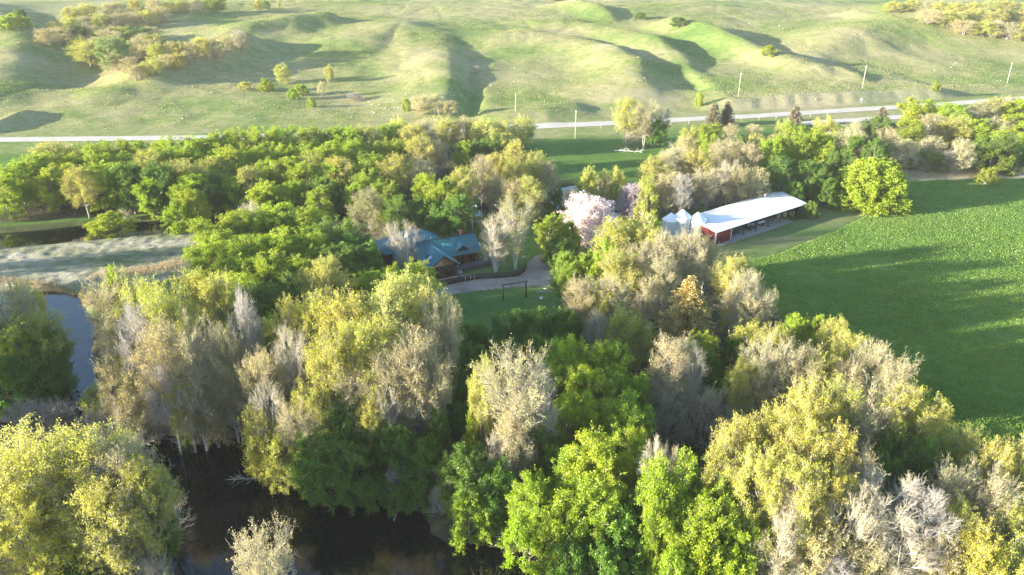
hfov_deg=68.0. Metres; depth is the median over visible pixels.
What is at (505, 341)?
leafy tree
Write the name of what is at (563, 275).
leafy tree
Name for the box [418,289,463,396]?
budding tree
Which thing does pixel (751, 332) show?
budding tree
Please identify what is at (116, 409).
bare shrub
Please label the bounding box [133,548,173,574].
bare shrub
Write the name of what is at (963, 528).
leafy tree
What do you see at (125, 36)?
budding tree
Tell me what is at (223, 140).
leafy tree
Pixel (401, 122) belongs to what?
budding tree
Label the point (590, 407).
leafy tree
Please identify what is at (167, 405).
bare tree
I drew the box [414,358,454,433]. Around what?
budding tree
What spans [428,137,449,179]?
budding tree
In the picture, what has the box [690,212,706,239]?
grain bin
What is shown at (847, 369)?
budding tree
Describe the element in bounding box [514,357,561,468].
bare tree
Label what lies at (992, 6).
budding tree
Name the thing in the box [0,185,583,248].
creek water
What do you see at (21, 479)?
budding tree
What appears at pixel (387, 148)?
leafy tree
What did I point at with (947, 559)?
budding tree
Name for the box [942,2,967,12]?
budding tree
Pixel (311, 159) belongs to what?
budding tree
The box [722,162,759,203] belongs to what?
budding tree
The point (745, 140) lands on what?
leafy tree
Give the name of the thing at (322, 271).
budding tree
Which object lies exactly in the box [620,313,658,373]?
budding tree
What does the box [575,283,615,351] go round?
budding tree
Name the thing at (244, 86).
shrub
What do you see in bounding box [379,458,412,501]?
bare shrub
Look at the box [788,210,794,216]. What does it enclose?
straw bale
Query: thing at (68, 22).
budding tree
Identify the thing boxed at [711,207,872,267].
mown grass
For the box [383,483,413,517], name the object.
shrub
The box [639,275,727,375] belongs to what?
tree
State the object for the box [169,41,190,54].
budding tree
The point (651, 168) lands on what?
budding tree
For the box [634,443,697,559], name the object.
leafy tree
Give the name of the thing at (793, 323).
leafy tree
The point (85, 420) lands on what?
bare shrub
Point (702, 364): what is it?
bare tree
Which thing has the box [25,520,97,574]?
budding tree
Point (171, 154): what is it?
leafy tree
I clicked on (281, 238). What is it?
leafy tree
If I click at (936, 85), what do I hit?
leafy tree
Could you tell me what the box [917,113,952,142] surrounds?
budding tree
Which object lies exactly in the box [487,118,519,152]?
budding tree
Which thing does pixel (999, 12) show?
budding tree
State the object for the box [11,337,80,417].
leafy tree
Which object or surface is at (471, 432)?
leafy tree
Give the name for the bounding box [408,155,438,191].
budding tree
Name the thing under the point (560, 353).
leafy tree
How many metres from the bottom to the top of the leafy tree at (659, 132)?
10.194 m
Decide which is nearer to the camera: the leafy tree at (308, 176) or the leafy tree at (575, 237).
the leafy tree at (575, 237)
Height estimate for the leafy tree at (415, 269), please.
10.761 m
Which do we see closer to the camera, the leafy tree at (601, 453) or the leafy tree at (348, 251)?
the leafy tree at (601, 453)
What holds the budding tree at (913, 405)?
on the terrain at (572, 152)
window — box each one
[446,266,453,275]
[457,255,463,263]
[468,253,474,260]
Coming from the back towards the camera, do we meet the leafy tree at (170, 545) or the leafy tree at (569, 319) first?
the leafy tree at (569, 319)
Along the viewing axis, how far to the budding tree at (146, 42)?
372.02 m
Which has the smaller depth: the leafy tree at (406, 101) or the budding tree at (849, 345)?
the budding tree at (849, 345)
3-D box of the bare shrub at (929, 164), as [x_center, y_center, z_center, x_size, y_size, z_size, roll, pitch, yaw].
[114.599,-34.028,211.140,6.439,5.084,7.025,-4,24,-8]
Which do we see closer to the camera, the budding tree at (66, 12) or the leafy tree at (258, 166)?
the leafy tree at (258, 166)
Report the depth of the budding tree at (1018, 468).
74.48 m
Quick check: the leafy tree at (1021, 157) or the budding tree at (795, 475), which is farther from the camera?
the leafy tree at (1021, 157)
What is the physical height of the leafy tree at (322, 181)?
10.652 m
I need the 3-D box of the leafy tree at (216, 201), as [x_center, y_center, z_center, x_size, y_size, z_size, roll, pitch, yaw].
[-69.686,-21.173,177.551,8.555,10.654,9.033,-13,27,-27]
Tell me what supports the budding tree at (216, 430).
on the terrain at (572, 152)
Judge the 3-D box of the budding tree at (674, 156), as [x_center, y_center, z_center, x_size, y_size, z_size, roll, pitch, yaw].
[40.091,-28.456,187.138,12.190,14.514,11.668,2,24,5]
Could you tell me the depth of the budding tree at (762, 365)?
92.95 m
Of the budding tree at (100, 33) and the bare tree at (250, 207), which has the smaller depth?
the bare tree at (250, 207)
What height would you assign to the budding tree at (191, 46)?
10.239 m
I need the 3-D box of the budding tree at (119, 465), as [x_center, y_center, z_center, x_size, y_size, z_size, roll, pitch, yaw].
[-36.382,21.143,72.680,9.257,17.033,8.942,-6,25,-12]
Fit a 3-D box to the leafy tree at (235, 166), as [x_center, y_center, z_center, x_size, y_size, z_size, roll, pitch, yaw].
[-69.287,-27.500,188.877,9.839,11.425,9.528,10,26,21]
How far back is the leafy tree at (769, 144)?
191.49 m
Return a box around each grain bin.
[661,213,677,239]
[674,209,691,239]
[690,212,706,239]
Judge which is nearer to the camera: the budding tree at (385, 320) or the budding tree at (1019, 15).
the budding tree at (385, 320)
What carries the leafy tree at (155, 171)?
on the terrain at (572, 152)
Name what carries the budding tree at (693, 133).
on the terrain at (572, 152)
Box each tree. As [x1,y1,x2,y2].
[0,15,15,29]
[0,157,42,204]
[0,172,36,220]
[0,264,41,336]
[0,304,80,388]
[0,314,64,399]
[0,324,49,400]
[0,351,53,418]
[0,412,84,537]
[0,487,63,574]
[1,13,26,28]
[2,278,51,324]
[7,417,166,548]
[11,150,55,190]
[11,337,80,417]
[12,7,26,21]
[16,157,58,205]
[19,16,33,27]
[22,162,77,211]
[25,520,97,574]
[28,137,81,165]
[29,316,79,388]
[33,27,63,45]
[45,22,68,37]
[46,145,62,165]
[47,148,90,184]
[49,25,74,44]
[51,556,116,574]
[56,175,83,209]
[58,163,106,217]
[59,5,81,20]
[60,15,83,32]
[61,470,153,574]
[62,40,103,68]
[68,35,95,49]
[69,25,89,39]
[69,29,90,39]
[69,143,113,184]
[70,139,113,156]
[73,179,93,210]
[74,15,94,28]
[74,50,93,64]
[74,523,136,574]
[76,2,97,17]
[76,377,117,432]
[76,424,182,565]
[77,266,137,360]
[78,159,122,212]
[81,25,97,36]
[85,30,103,38]
[85,37,100,48]
[86,51,102,65]
[87,12,113,28]
[90,36,134,70]
[90,349,139,427]
[92,29,121,39]
[92,138,130,162]
[92,301,147,399]
[96,2,116,16]
[96,25,116,36]
[96,150,134,168]
[100,53,126,70]
[100,262,142,329]
[101,160,150,213]
[102,30,130,40]
[106,12,130,26]
[106,333,157,398]
[107,2,129,15]
[109,366,166,447]
[111,38,136,51]
[113,273,172,402]
[114,25,134,36]
[114,170,145,212]
[114,295,165,433]
[115,449,184,574]
[117,208,131,218]
[118,56,138,75]
[118,139,153,166]
[122,32,138,40]
[123,12,141,26]
[124,64,146,79]
[125,26,152,38]
[126,37,147,58]
[127,0,145,12]
[128,307,195,451]
[129,146,168,173]
[131,32,157,44]
[131,172,170,220]
[133,43,156,60]
[134,9,158,24]
[135,273,203,380]
[136,60,153,75]
[137,39,161,54]
[137,465,183,574]
[139,25,159,38]
[139,160,177,212]
[140,361,193,454]
[143,32,168,47]
[144,58,162,75]
[145,0,160,8]
[145,42,167,61]
[148,135,183,167]
[149,5,172,22]
[153,306,222,447]
[154,54,176,69]
[155,140,197,165]
[155,198,197,235]
[159,265,234,365]
[159,374,208,452]
[160,1,177,12]
[161,157,206,187]
[162,41,179,58]
[164,351,227,450]
[166,172,214,219]
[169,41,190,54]
[169,52,187,68]
[169,188,211,231]
[173,0,189,10]
[173,146,212,170]
[176,410,207,447]
[178,133,221,156]
[179,229,235,283]
[181,50,193,64]
[182,41,201,62]
[184,210,251,264]
[185,323,232,441]
[189,0,204,10]
[189,382,235,447]
[190,36,213,56]
[191,162,233,206]
[193,155,233,191]
[193,173,230,219]
[195,267,260,395]
[199,129,240,159]
[201,0,227,11]
[202,319,253,444]
[203,37,226,58]
[205,347,252,442]
[207,296,246,335]
[210,142,253,177]
[211,253,260,288]
[214,232,282,282]
[216,33,234,51]
[219,208,277,251]
[220,175,250,211]
[221,154,254,190]
[221,271,262,316]
[223,125,257,155]
[226,512,299,574]
[227,282,270,383]
[230,29,248,49]
[230,33,251,48]
[231,280,284,337]
[233,165,265,199]
[233,247,294,294]
[233,342,293,425]
[237,402,284,488]
[238,199,261,228]
[240,143,272,166]
[240,183,275,209]
[241,200,299,253]
[245,156,286,203]
[246,124,281,155]
[246,177,288,214]
[246,376,293,480]
[250,224,308,281]
[252,295,308,347]
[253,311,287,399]
[254,0,263,9]
[254,423,305,496]
[256,78,276,91]
[257,161,286,204]
[260,293,313,414]
[261,141,291,175]
[261,271,309,326]
[262,0,270,8]
[269,155,306,200]
[270,123,298,156]
[270,323,312,430]
[272,62,291,83]
[273,386,324,487]
[274,251,314,300]
[279,179,309,211]
[281,160,319,205]
[284,206,338,250]
[284,224,330,282]
[285,375,343,457]
[285,426,356,514]
[286,89,300,99]
[286,125,328,155]
[287,140,318,177]
[290,286,337,393]
[292,250,358,334]
[293,83,310,95]
[298,148,325,188]
[301,322,366,419]
[302,185,337,223]
[307,177,344,215]
[308,139,348,178]
[309,266,355,312]
[310,214,358,248]
[311,283,381,380]
[313,160,351,205]
[317,81,326,96]
[317,241,362,287]
[319,127,347,160]
[320,397,363,471]
[321,155,358,194]
[322,65,333,81]
[322,360,386,447]
[326,315,396,454]
[327,437,375,515]
[330,124,369,159]
[331,225,373,265]
[337,261,369,296]
[340,137,372,181]
[341,181,373,220]
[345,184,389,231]
[347,167,386,211]
[349,238,386,279]
[350,123,384,157]
[351,408,399,474]
[351,470,386,514]
[352,267,388,315]
[352,385,389,475]
[353,150,384,187]
[353,338,430,453]
[355,286,410,416]
[367,262,385,279]
[368,163,412,198]
[368,263,433,398]
[369,178,399,209]
[373,122,408,151]
[373,137,405,163]
[373,203,395,234]
[373,381,403,453]
[374,151,411,194]
[376,422,418,505]
[377,262,408,309]
[378,193,415,231]
[379,218,426,269]
[380,317,455,438]
[387,115,410,150]
[396,257,446,311]
[396,449,430,491]
[397,121,429,153]
[401,98,411,111]
[403,133,439,170]
[403,196,438,230]
[403,472,437,518]
[404,270,464,391]
[404,393,426,444]
[407,434,446,499]
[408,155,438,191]
[409,94,428,114]
[410,171,445,213]
[411,118,437,153]
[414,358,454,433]
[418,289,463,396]
[420,405,455,473]
[421,203,451,236]
[424,114,452,149]
[426,93,443,113]
[426,176,461,223]
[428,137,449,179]
[433,436,502,533]
[434,116,461,153]
[436,192,478,234]
[438,366,470,420]
[441,100,458,115]
[445,318,479,374]
[447,164,481,223]
[447,399,484,454]
[448,488,495,555]
[450,114,478,151]
[451,140,475,178]
[456,341,491,398]
[461,410,488,476]
[463,117,489,150]
[463,453,520,532]
[466,337,556,482]
[466,351,498,462]
[466,363,500,423]
[467,116,504,147]
[470,138,491,173]
[470,154,495,217]
[471,312,507,363]
[478,208,516,272]
[479,132,507,173]
[479,151,514,210]
[484,173,505,219]
[484,428,519,480]
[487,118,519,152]
[487,338,529,399]
[487,407,539,487]
[493,189,538,269]
[495,508,557,574]
[498,308,538,366]
[499,157,531,210]
[499,177,525,223]
[502,138,528,180]
[505,464,564,545]
[508,113,539,149]
[511,174,549,224]
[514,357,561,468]
[518,150,558,193]
[519,330,549,390]
[523,306,564,347]
[523,422,557,488]
[526,487,590,574]
[528,185,548,221]
[532,212,569,257]
[534,158,563,200]
[534,443,563,506]
[536,359,573,433]
[537,199,553,218]
[537,532,590,574]
[540,336,588,404]
[541,235,578,271]
[544,444,589,519]
[545,185,565,219]
[545,307,587,351]
[545,387,598,451]
[547,250,582,303]
[549,218,584,259]
[550,334,578,364]
[552,190,618,250]
[554,471,629,567]
[557,333,614,386]
[558,421,635,516]
[560,273,602,333]
[560,363,611,438]
[561,188,580,217]
[565,392,619,475]
[569,249,602,301]
[573,165,599,200]
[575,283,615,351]
[577,366,638,428]
[580,307,607,352]
[582,539,628,574]
[585,496,650,574]
[586,174,612,201]
[586,339,641,407]
[588,214,631,270]
[589,270,634,346]
[593,239,625,300]
[593,386,657,488]
[596,246,643,312]
[599,165,629,208]
[601,301,647,363]
[609,423,653,502]
[610,96,646,146]
[613,183,654,220]
[613,369,653,427]
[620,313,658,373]
[621,209,661,268]
[622,237,674,312]
[627,482,647,557]
[628,272,670,330]
[631,98,661,148]
[631,172,659,221]
[633,12,645,18]
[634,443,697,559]
[635,154,672,196]
[635,434,666,508]
[637,487,675,574]
[638,330,699,430]
[639,115,670,147]
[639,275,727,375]
[642,485,718,574]
[643,251,681,324]
[647,226,685,304]
[652,106,673,132]
[652,168,690,214]
[653,545,694,574]
[655,141,696,183]
[657,525,724,574]
[661,439,681,499]
[668,135,698,157]
[669,16,687,26]
[669,223,712,284]
[669,459,735,519]
[671,172,693,210]
[672,340,708,425]
[673,488,741,574]
[675,147,714,202]
[678,124,703,153]
[685,329,720,391]
[690,166,728,211]
[692,352,724,404]
[693,234,720,294]
[694,92,703,105]
[697,122,722,146]
[698,133,725,163]
[698,431,749,522]
[703,410,775,504]
[704,102,723,126]
[704,137,741,188]
[707,251,753,324]
[707,543,746,574]
[709,376,747,423]
[709,510,773,574]
[714,273,741,334]
[716,158,742,205]
[716,266,766,325]
[717,334,747,383]
[719,123,740,152]
[720,101,735,127]
[720,135,752,165]
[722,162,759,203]
[722,353,767,434]
[722,437,796,552]
[723,316,768,379]
[726,288,764,341]
[729,140,764,187]
[732,400,804,516]
[735,332,802,424]
[741,123,767,145]
[742,166,772,199]
[742,279,780,333]
[744,133,768,159]
[746,527,800,574]
[750,503,806,574]
[751,138,785,189]
[752,448,835,568]
[756,321,789,398]
[758,477,827,574]
[760,44,776,56]
[761,332,828,417]
[763,155,801,194]
[763,555,811,574]
[764,406,834,520]
[768,133,789,154]
[771,371,839,460]
[773,118,791,142]
[773,120,819,183]
[778,312,817,369]
[781,513,851,574]
[782,180,804,200]
[784,104,803,125]
[787,415,862,528]
[789,123,816,149]
[791,158,831,201]
[797,456,862,568]
[800,345,841,411]
[801,127,839,179]
[802,314,828,368]
[803,372,865,477]
[808,176,847,211]
[809,115,840,138]
[809,547,861,574]
[814,314,857,377]
[817,478,883,572]
[819,150,852,194]
[821,352,867,424]
[824,131,846,151]
[825,435,884,541]
[826,329,871,387]
[829,367,909,467]
[830,156,914,216]
[833,530,894,574]
[837,336,899,421]
[839,119,868,148]
[839,133,874,164]
[839,463,930,572]
[844,128,869,159]
[853,444,912,542]
[860,137,892,161]
[861,114,892,141]
[862,519,937,574]
[866,352,923,419]
[867,379,939,467]
[870,106,890,125]
[874,420,943,518]
[875,126,900,157]
[879,476,963,574]
[882,0,909,11]
[887,138,922,169]
[893,116,927,148]
[896,96,929,128]
[901,149,936,169]
[903,392,956,473]
[903,435,958,521]
[905,0,921,10]
[907,526,965,574]
[909,451,980,566]
[912,8,945,23]
[915,0,940,11]
[915,135,951,163]
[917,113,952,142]
[920,98,953,132]
[923,490,984,574]
[927,0,952,12]
[930,80,941,91]
[931,515,1016,574]
[932,114,975,146]
[935,421,997,503]
[937,102,972,134]
[937,510,978,574]
[938,10,968,26]
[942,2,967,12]
[944,19,979,34]
[944,137,978,174]
[950,452,1013,525]
[953,10,977,23]
[954,117,997,143]
[960,435,1019,513]
[962,1,982,11]
[963,100,1001,128]
[963,135,995,152]
[965,19,1001,36]
[966,8,990,25]
[968,471,1023,568]
[977,95,1023,122]
[978,494,1023,574]
[980,0,1005,10]
[980,114,1016,137]
[981,529,1023,574]
[982,20,1007,37]
[986,9,1011,22]
[987,430,1023,544]
[989,127,1023,154]
[990,134,1021,171]
[993,113,1023,137]
[995,0,1017,11]
[995,21,1022,39]
[998,9,1021,23]
[1003,95,1023,124]
[1006,9,1023,23]
[1007,23,1023,40]
[1012,2,1023,12]
[1014,148,1023,166]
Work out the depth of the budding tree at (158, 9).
448.08 m
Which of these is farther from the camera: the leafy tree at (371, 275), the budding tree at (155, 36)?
the budding tree at (155, 36)
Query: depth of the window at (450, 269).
143.42 m
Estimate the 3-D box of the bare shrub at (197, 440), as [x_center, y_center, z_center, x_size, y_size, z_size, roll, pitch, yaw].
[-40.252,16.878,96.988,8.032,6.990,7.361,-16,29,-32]
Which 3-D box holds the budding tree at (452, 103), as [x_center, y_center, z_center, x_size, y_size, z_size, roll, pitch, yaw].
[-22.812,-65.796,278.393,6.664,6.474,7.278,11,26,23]
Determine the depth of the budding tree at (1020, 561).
67.13 m
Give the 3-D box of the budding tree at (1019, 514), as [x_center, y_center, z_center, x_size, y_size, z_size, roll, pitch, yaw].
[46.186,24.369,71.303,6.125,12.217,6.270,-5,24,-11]
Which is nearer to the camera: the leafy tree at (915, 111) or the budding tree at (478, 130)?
the budding tree at (478, 130)
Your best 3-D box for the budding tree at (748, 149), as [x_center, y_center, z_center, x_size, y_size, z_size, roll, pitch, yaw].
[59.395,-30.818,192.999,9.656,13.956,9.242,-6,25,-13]
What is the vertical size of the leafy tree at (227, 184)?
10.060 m
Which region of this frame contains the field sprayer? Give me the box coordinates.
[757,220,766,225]
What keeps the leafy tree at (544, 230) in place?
on the terrain at (572, 152)
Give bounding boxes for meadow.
[0,230,220,291]
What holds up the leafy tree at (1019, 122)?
on the terrain at (572, 152)
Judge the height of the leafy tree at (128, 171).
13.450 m
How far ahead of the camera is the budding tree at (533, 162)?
178.46 m
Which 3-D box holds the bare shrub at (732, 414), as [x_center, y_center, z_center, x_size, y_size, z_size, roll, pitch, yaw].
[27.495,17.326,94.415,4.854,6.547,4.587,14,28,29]
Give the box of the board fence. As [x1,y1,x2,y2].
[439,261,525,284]
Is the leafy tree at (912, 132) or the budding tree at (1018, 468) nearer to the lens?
the budding tree at (1018, 468)
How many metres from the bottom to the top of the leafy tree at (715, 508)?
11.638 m
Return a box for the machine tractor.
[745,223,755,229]
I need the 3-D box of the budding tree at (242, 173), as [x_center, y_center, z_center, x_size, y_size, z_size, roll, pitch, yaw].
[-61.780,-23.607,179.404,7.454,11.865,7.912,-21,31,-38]
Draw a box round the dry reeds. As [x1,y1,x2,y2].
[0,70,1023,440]
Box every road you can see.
[0,96,1023,141]
[784,110,978,124]
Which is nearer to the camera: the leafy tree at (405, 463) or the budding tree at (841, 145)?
the leafy tree at (405, 463)
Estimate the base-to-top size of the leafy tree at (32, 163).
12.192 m
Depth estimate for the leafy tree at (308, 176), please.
179.48 m
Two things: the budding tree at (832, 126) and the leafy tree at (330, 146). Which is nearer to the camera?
the leafy tree at (330, 146)
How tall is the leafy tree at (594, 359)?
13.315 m
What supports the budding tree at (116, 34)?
on the terrain at (572, 152)
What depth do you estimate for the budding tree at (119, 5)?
444.30 m
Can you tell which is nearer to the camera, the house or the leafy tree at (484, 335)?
the leafy tree at (484, 335)
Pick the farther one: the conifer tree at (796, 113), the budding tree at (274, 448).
the conifer tree at (796, 113)
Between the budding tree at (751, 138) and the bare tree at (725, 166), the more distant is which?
the budding tree at (751, 138)
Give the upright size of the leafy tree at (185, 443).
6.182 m
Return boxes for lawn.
[455,286,588,341]
[458,251,526,281]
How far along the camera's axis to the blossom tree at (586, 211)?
157.08 m
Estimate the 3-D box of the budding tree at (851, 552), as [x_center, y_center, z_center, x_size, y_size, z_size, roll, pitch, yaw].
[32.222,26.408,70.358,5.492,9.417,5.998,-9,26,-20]
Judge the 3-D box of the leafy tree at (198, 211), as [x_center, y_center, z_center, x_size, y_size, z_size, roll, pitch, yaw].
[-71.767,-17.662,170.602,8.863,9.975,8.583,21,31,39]
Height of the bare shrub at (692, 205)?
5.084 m
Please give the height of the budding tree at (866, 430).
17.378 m
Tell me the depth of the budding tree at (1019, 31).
425.24 m
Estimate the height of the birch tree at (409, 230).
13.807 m
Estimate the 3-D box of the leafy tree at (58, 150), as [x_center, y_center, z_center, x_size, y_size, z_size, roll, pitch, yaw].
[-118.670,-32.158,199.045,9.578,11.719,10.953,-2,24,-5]
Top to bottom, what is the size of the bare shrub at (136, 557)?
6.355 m
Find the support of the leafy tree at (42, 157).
on the terrain at (572, 152)
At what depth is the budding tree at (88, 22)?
427.34 m
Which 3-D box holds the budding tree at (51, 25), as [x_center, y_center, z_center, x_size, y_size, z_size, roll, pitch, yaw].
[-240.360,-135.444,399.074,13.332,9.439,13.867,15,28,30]
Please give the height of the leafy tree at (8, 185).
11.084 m
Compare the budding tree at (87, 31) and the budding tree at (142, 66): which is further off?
the budding tree at (87, 31)
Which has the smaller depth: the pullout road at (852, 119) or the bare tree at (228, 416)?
the bare tree at (228, 416)
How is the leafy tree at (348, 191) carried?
on the terrain at (572, 152)
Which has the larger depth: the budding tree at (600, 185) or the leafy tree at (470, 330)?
the budding tree at (600, 185)
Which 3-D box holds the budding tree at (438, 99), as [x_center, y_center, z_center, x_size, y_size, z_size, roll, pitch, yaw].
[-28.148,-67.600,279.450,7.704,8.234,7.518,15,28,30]
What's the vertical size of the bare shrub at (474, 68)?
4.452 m
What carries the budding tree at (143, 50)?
on the terrain at (572, 152)
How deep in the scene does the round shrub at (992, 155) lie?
208.40 m
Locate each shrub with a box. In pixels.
[0,393,70,453]
[32,394,83,438]
[73,400,135,443]
[82,210,138,240]
[84,389,166,444]
[85,539,172,574]
[124,410,170,446]
[131,488,196,569]
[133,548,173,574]
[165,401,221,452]
[235,82,252,89]
[306,97,315,106]
[345,91,363,100]
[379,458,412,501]
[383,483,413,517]
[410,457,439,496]
[423,481,449,515]
[467,221,481,237]
[472,66,480,73]
[477,427,500,475]
[621,129,641,145]
[642,376,693,448]
[672,192,702,210]
[673,382,732,448]
[695,187,723,209]
[714,403,747,451]
[736,555,767,574]
[795,203,809,218]
[802,200,818,219]
[911,156,935,173]
[912,152,948,174]
[936,150,961,173]
[954,150,987,166]
[964,146,1023,176]
[973,166,1002,185]
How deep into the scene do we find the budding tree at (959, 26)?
432.01 m
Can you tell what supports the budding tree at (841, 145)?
on the terrain at (572, 152)
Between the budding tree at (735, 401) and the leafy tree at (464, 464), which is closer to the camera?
the leafy tree at (464, 464)
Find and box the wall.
[436,276,457,280]
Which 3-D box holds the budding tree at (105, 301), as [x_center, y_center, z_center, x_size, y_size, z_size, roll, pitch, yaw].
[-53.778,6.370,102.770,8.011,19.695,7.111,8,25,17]
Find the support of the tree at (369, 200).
on the terrain at (572, 152)
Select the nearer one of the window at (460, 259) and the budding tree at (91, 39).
the window at (460, 259)
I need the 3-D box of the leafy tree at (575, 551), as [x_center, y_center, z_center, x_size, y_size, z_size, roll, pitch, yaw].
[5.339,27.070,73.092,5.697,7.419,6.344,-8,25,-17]
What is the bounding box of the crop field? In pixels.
[711,179,1023,507]
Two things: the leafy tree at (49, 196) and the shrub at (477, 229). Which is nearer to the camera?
the shrub at (477, 229)
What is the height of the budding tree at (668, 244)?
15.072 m
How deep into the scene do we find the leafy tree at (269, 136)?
208.61 m
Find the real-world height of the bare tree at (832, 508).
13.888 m
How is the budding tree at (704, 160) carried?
on the terrain at (572, 152)
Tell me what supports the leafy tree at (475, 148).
on the terrain at (572, 152)
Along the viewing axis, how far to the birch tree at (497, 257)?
143.94 m
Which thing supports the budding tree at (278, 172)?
on the terrain at (572, 152)
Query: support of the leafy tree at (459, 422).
on the terrain at (572, 152)
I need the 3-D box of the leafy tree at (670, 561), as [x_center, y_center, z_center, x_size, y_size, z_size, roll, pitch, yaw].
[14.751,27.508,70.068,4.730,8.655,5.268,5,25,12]
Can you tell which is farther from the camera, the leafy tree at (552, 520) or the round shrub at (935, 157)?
the round shrub at (935, 157)
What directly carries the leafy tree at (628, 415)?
on the terrain at (572, 152)
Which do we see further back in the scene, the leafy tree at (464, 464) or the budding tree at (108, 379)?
the budding tree at (108, 379)
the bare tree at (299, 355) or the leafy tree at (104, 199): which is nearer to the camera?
the bare tree at (299, 355)
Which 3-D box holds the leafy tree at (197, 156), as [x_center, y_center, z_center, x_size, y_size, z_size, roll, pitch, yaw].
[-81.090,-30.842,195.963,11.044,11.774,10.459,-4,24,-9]
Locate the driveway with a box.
[388,254,569,307]
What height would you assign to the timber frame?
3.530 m
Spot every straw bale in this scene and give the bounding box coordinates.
[781,211,787,217]
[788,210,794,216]
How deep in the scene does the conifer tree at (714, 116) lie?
264.33 m
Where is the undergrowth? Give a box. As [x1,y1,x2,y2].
[0,126,1023,574]
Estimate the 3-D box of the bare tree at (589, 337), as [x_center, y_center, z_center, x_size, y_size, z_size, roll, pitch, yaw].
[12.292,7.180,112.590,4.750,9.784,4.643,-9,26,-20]
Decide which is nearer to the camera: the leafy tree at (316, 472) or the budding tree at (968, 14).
the leafy tree at (316, 472)
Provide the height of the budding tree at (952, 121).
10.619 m
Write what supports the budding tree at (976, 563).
on the terrain at (572, 152)
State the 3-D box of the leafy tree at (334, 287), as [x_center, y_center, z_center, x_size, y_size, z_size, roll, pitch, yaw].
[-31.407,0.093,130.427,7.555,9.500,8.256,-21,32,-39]
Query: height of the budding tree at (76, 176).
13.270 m
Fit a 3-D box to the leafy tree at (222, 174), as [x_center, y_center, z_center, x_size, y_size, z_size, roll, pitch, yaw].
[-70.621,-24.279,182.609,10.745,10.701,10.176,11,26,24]
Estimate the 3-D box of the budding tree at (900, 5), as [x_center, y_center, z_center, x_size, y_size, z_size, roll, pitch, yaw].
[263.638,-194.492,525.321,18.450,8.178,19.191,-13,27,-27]
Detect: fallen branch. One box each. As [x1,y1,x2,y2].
[227,470,288,489]
[614,147,644,152]
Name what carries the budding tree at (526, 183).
on the terrain at (572, 152)
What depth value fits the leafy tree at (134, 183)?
175.42 m
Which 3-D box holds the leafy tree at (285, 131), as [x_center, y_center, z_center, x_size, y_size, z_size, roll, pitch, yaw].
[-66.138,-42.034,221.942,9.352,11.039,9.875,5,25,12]
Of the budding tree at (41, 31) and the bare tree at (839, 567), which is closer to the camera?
the bare tree at (839, 567)
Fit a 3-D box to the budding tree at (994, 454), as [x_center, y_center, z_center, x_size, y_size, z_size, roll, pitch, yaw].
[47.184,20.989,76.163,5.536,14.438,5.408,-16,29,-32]
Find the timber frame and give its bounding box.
[501,280,527,300]
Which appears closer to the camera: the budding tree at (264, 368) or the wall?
the budding tree at (264, 368)
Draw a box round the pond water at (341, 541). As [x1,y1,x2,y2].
[0,291,543,574]
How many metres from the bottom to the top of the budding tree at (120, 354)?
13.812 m
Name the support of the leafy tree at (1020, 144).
on the terrain at (572, 152)
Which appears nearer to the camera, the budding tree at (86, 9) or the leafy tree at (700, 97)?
the leafy tree at (700, 97)
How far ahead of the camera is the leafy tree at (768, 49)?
363.78 m
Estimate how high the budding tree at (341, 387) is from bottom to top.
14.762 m
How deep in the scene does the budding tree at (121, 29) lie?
406.57 m
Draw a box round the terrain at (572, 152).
[0,0,1023,574]
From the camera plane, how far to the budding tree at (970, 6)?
495.34 m
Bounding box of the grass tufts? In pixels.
[0,0,1023,128]
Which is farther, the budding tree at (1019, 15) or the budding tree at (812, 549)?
the budding tree at (1019, 15)
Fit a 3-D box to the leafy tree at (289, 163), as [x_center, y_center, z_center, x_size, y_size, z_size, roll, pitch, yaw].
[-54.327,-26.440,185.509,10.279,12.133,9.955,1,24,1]
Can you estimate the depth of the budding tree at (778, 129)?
238.81 m
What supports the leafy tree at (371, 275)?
on the terrain at (572, 152)
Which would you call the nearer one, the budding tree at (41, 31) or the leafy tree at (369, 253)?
the leafy tree at (369, 253)
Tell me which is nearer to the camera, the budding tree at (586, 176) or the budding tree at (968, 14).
the budding tree at (586, 176)
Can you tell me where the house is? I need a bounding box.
[373,228,493,279]
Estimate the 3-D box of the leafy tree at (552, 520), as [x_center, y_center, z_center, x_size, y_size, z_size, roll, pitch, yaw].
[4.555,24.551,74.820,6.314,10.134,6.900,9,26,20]
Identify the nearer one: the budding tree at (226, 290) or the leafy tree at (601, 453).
the leafy tree at (601, 453)
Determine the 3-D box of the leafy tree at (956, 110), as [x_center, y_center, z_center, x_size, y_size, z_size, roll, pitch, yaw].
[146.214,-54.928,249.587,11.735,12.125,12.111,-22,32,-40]
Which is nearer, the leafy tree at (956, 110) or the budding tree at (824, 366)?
the budding tree at (824, 366)
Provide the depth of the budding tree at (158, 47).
336.10 m
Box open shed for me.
[700,191,806,245]
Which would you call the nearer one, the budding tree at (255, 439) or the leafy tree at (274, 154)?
the budding tree at (255, 439)
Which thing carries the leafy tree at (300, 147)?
on the terrain at (572, 152)
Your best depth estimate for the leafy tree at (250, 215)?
144.44 m
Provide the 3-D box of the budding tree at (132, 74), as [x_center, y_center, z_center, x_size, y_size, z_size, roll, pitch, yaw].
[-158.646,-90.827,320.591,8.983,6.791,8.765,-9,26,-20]

